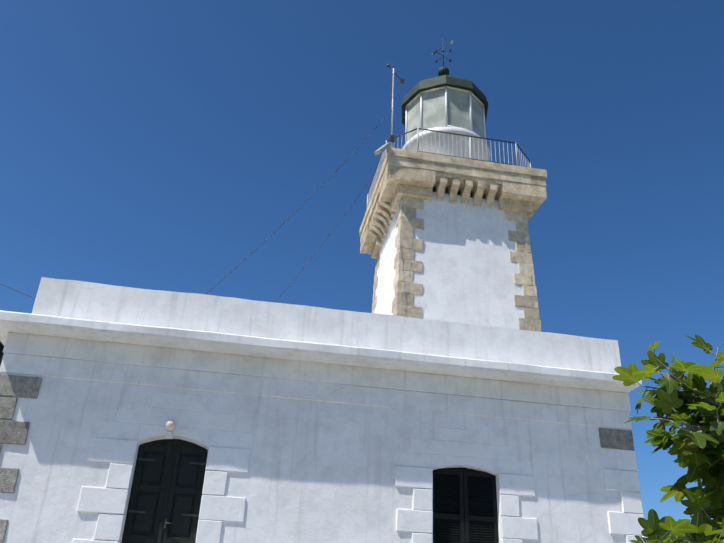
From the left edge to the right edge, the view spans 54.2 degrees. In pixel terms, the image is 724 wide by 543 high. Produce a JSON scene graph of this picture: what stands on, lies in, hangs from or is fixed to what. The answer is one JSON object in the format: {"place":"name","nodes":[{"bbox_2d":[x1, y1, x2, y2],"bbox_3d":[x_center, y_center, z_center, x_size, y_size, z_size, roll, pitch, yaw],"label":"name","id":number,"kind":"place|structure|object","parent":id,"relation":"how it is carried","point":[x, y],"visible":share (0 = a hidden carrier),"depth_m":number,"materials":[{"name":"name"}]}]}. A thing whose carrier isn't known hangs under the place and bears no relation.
{"place":"outdoors","nodes":[
{"label":"outdoors","id":0,"kind":"place"},
{"bbox_2d":[0,0,723,537],"label":"sky","id":1,"kind":"structure","parent":0,"point":[145,144],"materials":[{"name":"blue"}]},
{"bbox_2d":[612,335,723,542],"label":"fig tree","id":2,"kind":"object","parent":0,"point":[698,528],"depth_m":3.66,"materials":[{"name":"green plant"}]},
{"bbox_3d":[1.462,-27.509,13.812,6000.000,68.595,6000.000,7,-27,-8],"label":"terrain","id":3,"kind":"structure","parent":0,"visible":0},
{"bbox_2d":[0,341,3,365],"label":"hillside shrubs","id":4,"kind":"object","parent":3,"relation":"on","point":[1,350],"visible":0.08,"depth_m":51.92,"materials":[{"name":"green plant"}]},
{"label":"terrace platform","id":5,"kind":"structure","parent":3,"relation":"on","visible":0},
{"bbox_2d":[0,372,638,542],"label":"keeper house walls","id":6,"kind":"structure","parent":5,"relation":"on","point":[320,472],"depth_m":12.27,"materials":[{"name":"paint"}]},
{"bbox_2d":[122,439,207,542],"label":"door leaves","id":7,"kind":"object","parent":6,"relation":"attached to","point":[168,483],"visible":0.88,"depth_m":11.89,"materials":[{"name":"black wood"}]},
{"bbox_2d":[127,458,205,528],"bbox_3d":[-3.287,4.020,11.691,1.170,1.785,0.086,7,-27,-8],"label":"door hardware","id":8,"kind":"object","parent":7,"relation":"attached to","point":[182,514],"depth_m":11.80,"materials":[{"name":"black metal"}]},
{"bbox_2d":[165,420,175,438],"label":"light fixture","id":9,"kind":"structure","parent":6,"relation":"attached to","point":[170,425],"depth_m":12.00,"materials":[{"name":"beige glass"}]},
{"bbox_2d":[72,392,537,542],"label":"stone surrounds","id":10,"kind":"object","parent":6,"relation":"attached to","point":[229,451],"visible":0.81,"depth_m":12.20,"materials":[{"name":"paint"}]},
{"bbox_2d":[119,435,501,542],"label":"opening reveals","id":11,"kind":"object","parent":6,"relation":"attached to","point":[147,440],"visible":0.69,"depth_m":12.27,"materials":[{"name":"paint"}]},
{"bbox_2d":[433,467,498,542],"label":"window shutters","id":12,"kind":"object","parent":11,"relation":"attached to","point":[464,505],"depth_m":12.62,"materials":[{"name":"black wood"}]},
{"bbox_2d":[0,332,631,429],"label":"frieze bands","id":13,"kind":"object","parent":6,"relation":"attached to","point":[60,357],"visible":0.83,"depth_m":12.92,"materials":[{"name":"paint"}]},
{"bbox_2d":[0,310,641,392],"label":"cornice slab","id":14,"kind":"structure","parent":6,"relation":"on","point":[115,332],"depth_m":12.73,"materials":[{"name":"paint"}]},
{"bbox_2d":[31,277,620,373],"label":"parapet","id":15,"kind":"structure","parent":14,"relation":"on","point":[138,306],"depth_m":13.55,"materials":[{"name":"paint"}]},
{"bbox_2d":[374,192,524,328],"bbox_3d":[2.408,1.720,19.762,3.983,6.850,3.979,7,-27,-8],"label":"tower shaft","id":16,"kind":"object","parent":6,"relation":"on","point":[466,276],"visible":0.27,"depth_m":18.80,"materials":[{"name":"white paint"}]},
{"bbox_2d":[360,165,546,258],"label":"tower corbels","id":17,"kind":"object","parent":16,"relation":"attached to","point":[400,181],"visible":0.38,"depth_m":19.64,"materials":[{"name":"beige stone"}]},
{"bbox_2d":[359,147,546,242],"bbox_3d":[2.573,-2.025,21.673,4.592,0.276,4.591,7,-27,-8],"label":"gallery slab","id":18,"kind":"structure","parent":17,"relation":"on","point":[431,157],"depth_m":19.72,"materials":[{"name":"beige stone"}]},
{"bbox_2d":[391,68,393,147],"bbox_3d":[0.875,-4.666,20.180,0.056,2.960,0.056,7,-27,-8],"label":"mast pole","id":19,"kind":"object","parent":18,"relation":"on","point":[392,107],"visible":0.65,"depth_m":20.21,"materials":[{"name":"grey metal"}]},
{"bbox_2d":[387,63,404,142],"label":"mast instruments","id":20,"kind":"object","parent":19,"relation":"attached to","point":[392,137],"visible":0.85,"depth_m":20.65,"materials":[{"name":"black metal"}]},
{"bbox_2d":[402,127,490,160],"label":"lantern base wall","id":21,"kind":"structure","parent":18,"relation":"on","point":[411,143],"depth_m":21.24,"materials":[{"name":"white paint"}]},
{"bbox_2d":[405,86,485,143],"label":"lantern mullions","id":22,"kind":"object","parent":21,"relation":"on","point":[446,110],"visible":0.31,"depth_m":22.18,"materials":[{"name":"white metal"}]},
{"bbox_2d":[402,66,487,124],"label":"lantern roof","id":23,"kind":"structure","parent":22,"relation":"on","point":[444,78],"depth_m":22.37,"materials":[{"name":"metal"}]},
{"bbox_2d":[431,40,452,65],"bbox_3d":[2.766,-7.541,24.525,0.769,1.450,0.613,-1,-27,6],"label":"weather vane","id":24,"kind":"object","parent":23,"relation":"on","point":[451,42],"visible":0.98,"depth_m":24.46,"materials":[{"name":"metal"}]},
{"bbox_2d":[407,88,483,140],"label":"lantern glass panes","id":25,"kind":"object","parent":22,"relation":"in","point":[433,109],"visible":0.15,"depth_m":22.04,"materials":[{"name":"clear glass"}]},
{"bbox_2d":[367,128,530,206],"bbox_3d":[2.595,-2.530,21.931,4.440,0.880,4.440,7,-27,-8],"label":"gallery railing","id":26,"kind":"object","parent":18,"relation":"on","point":[383,155],"visible":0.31,"depth_m":20.16,"materials":[{"name":"grey metal"}]},
{"bbox_2d":[1,110,391,301],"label":"cables","id":27,"kind":"object","parent":26,"relation":"attached to","point":[278,228],"visible":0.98,"depth_m":16.34,"materials":[{"name":"black plastic"}]},
{"bbox_2d":[374,142,390,154],"bbox_3d":[0.564,-3.361,19.372,0.448,0.461,0.324,7,-27,-8],"label":"floodlight","id":28,"kind":"object","parent":26,"relation":"on","point":[384,147],"visible":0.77,"depth_m":19.26,"materials":[{"name":"grey metal"}]},
{"bbox_2d":[372,196,541,331],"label":"tower quoins","id":29,"kind":"object","parent":16,"relation":"attached to","point":[408,222],"visible":0.27,"depth_m":18.70,"materials":[{"name":"beige stone"}]},
{"bbox_2d":[0,374,646,542],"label":"corner quoins","id":30,"kind":"object","parent":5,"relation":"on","point":[627,486],"visible":0.79,"depth_m":12.79,"materials":[{"name":"grey stone"}]}
]}

